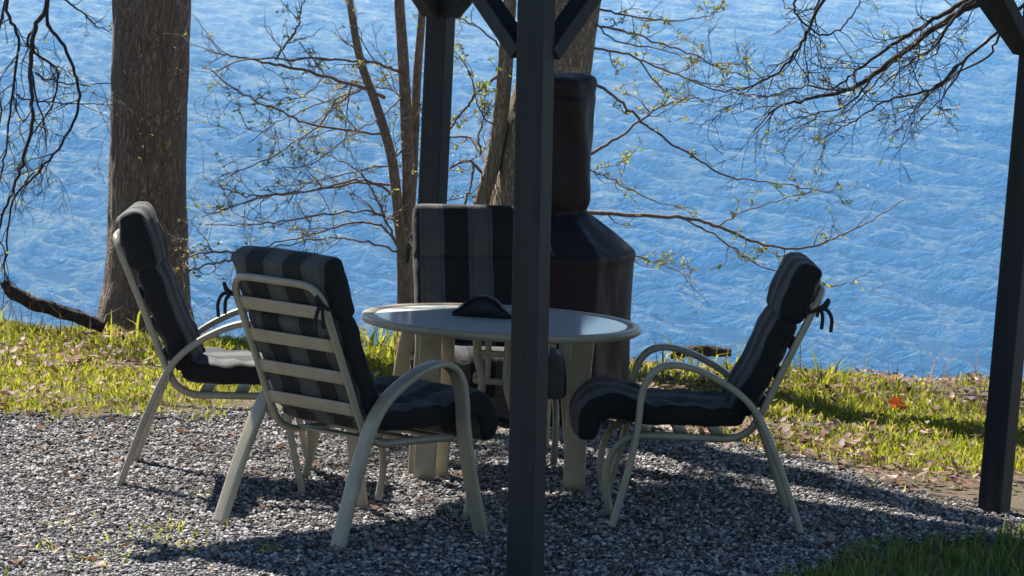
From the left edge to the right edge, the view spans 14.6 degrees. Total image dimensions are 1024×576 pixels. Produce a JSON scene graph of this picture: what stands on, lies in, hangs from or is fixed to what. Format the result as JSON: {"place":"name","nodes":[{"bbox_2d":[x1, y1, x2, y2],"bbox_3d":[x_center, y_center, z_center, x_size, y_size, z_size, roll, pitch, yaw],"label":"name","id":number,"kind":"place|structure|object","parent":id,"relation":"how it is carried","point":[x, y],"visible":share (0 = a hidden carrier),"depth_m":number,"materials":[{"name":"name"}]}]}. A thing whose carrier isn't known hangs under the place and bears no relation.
{"place":"outdoors","nodes":[
{"label":"outdoors","id":0,"kind":"place"},
{"bbox_2d":[451,294,510,318],"bbox_3d":[-0.114,0.068,15.989,0.245,0.088,0.162,3,6,3],"label":"folded cover","id":1,"kind":"object","parent":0,"point":[482,306],"visible":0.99,"depth_m":15.92,"materials":[{"name":"black fabric"}]},
{"bbox_2d":[0,0,1023,385],"bbox_3d":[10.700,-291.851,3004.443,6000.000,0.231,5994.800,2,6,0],"label":"lake water","id":2,"kind":"structure","parent":0,"point":[928,248],"depth_m":54.25,"materials":[{"name":"blue liquid"}]},
{"bbox_2d":[0,406,1023,575],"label":"gravel","id":3,"kind":"structure","parent":0,"point":[242,533],"depth_m":15.58,"materials":[{"name":"grey gravel"}]},
{"bbox_2d":[113,201,319,492],"bbox_3d":[-1.129,0.231,16.154,0.960,1.106,0.731,2,6,0],"label":"patio chair","id":4,"kind":"object","parent":3,"relation":"on","point":[139,236],"visible":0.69,"depth_m":15.90,"materials":[{"name":"black fabric"}]},
{"bbox_2d":[211,246,497,550],"bbox_3d":[-0.566,0.379,15.017,0.987,1.073,0.731,-3,8,-44],"label":"patio chair","id":5,"kind":"object","parent":3,"relation":"on","point":[304,331],"visible":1,"depth_m":14.81,"materials":[{"name":"black fabric"}]},
{"bbox_2d":[383,204,571,472],"bbox_3d":[-0.110,0.214,16.863,0.731,1.073,0.987,1,6,-10],"label":"patio chair","id":6,"kind":"object","parent":3,"relation":"on","point":[462,253],"visible":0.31,"depth_m":17.07,"materials":[{"name":"black fabric"}]},
{"bbox_2d":[361,303,640,491],"bbox_3d":[-0.061,0.478,15.957,1.114,0.721,1.142,3,6,0],"label":"patio table","id":7,"kind":"object","parent":3,"relation":"on","point":[439,328],"visible":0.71,"depth_m":16.01,"materials":[{"name":"beige paint"}]},
{"bbox_2d":[31,407,974,574],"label":"gravel tufts","id":8,"kind":"object","parent":3,"relation":"on","point":[205,415],"visible":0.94,"depth_m":14.81,"materials":[{"name":"green plant"}]},
{"bbox_2d":[491,72,635,422],"bbox_3d":[0.181,-0.177,18.218,0.769,1.612,0.709,2,6,0],"label":"chimenea","id":9,"kind":"object","parent":3,"relation":"on","point":[592,258],"visible":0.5,"depth_m":18.02,"materials":[{"name":"brown metal"}]},
{"bbox_2d":[569,252,833,533],"bbox_3d":[0.720,0.386,15.568,0.987,1.047,0.731,2,6,-1],"label":"patio chair","id":10,"kind":"object","parent":3,"relation":"on","point":[796,289],"visible":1,"depth_m":15.32,"materials":[{"name":"black fabric"}]},
{"bbox_2d":[410,0,1023,575],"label":"gazebo","id":11,"kind":"object","parent":3,"relation":"on","point":[536,38],"visible":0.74,"depth_m":13.89,"materials":[{"name":"paint"}]},
{"bbox_2d":[0,316,1023,474],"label":"grass","id":12,"kind":"structure","parent":0,"point":[902,421],"depth_m":19.09,"materials":[{"name":"green plant"}]},
{"bbox_2d":[0,337,1023,575],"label":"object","id":13,"kind":"structure","parent":0,"point":[941,490],"depth_m":18.02,"materials":[{"name":"plant"}]},
{"bbox_2d":[0,280,105,332],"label":"fallen log","id":14,"kind":"object","parent":13,"relation":"on","point":[26,299],"visible":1,"depth_m":20.89,"materials":[{"name":"brown wood"}]},
{"bbox_2d":[0,0,194,338],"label":"tree","id":15,"kind":"object","parent":13,"relation":"on","point":[148,99],"visible":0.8,"depth_m":21.54,"materials":[{"name":"brown plant"}]},
{"bbox_2d":[159,0,477,345],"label":"tree","id":16,"kind":"object","parent":13,"relation":"on","point":[403,203],"visible":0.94,"depth_m":20.77,"materials":[{"name":"brown plant"}]},
{"bbox_2d":[0,293,887,393],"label":"bank weeds","id":17,"kind":"object","parent":13,"relation":"on","point":[380,342],"visible":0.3,"depth_m":20.48,"materials":[{"name":"green plant"}]},
{"bbox_2d":[411,0,516,265],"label":"tree","id":18,"kind":"object","parent":13,"relation":"on","point":[492,160],"visible":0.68,"depth_m":20.68,"materials":[{"name":"beige plant"}]},
{"bbox_2d":[2,299,986,388],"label":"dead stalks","id":19,"kind":"object","parent":13,"relation":"on","point":[397,345],"visible":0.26,"depth_m":20.53,"materials":[{"name":"plant"}]},
{"bbox_2d":[0,318,1023,575],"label":"dry leaves","id":20,"kind":"object","parent":13,"relation":"on","point":[844,444],"visible":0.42,"depth_m":18.11,"materials":[{"name":"brown plant"}]},
{"bbox_2d":[4,519,1023,575],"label":"lawn grass","id":21,"kind":"structure","parent":13,"relation":"on","point":[893,550],"depth_m":14.71,"materials":[{"name":"green plant"}]},
{"bbox_2d":[489,0,903,314],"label":"tree","id":22,"kind":"object","parent":13,"relation":"on","point":[577,56],"visible":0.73,"depth_m":20.70,"materials":[{"name":"beige plant"}]},
{"bbox_2d":[671,345,731,358],"bbox_3d":[0.996,0.340,21.132,0.325,0.083,0.068,2,6,0],"label":"driftwood","id":23,"kind":"object","parent":13,"relation":"on","point":[710,349],"visible":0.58,"depth_m":21.11,"materials":[{"name":"brown wood"}]},
{"bbox_2d":[682,0,1023,195],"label":"tree","id":24,"kind":"object","parent":13,"relation":"on","point":[962,6],"visible":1,"depth_m":20.41,"materials":[{"name":"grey plant"}]},
{"bbox_2d":[887,396,907,409],"bbox_3d":[1.856,0.557,19.235,0.115,0.095,0.025,16,-25,-21],"label":"fallen leaf","id":25,"kind":"object","parent":13,"relation":"on","point":[893,402],"visible":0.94,"depth_m":19.24,"materials":[{"name":"orange plant"}]}
]}

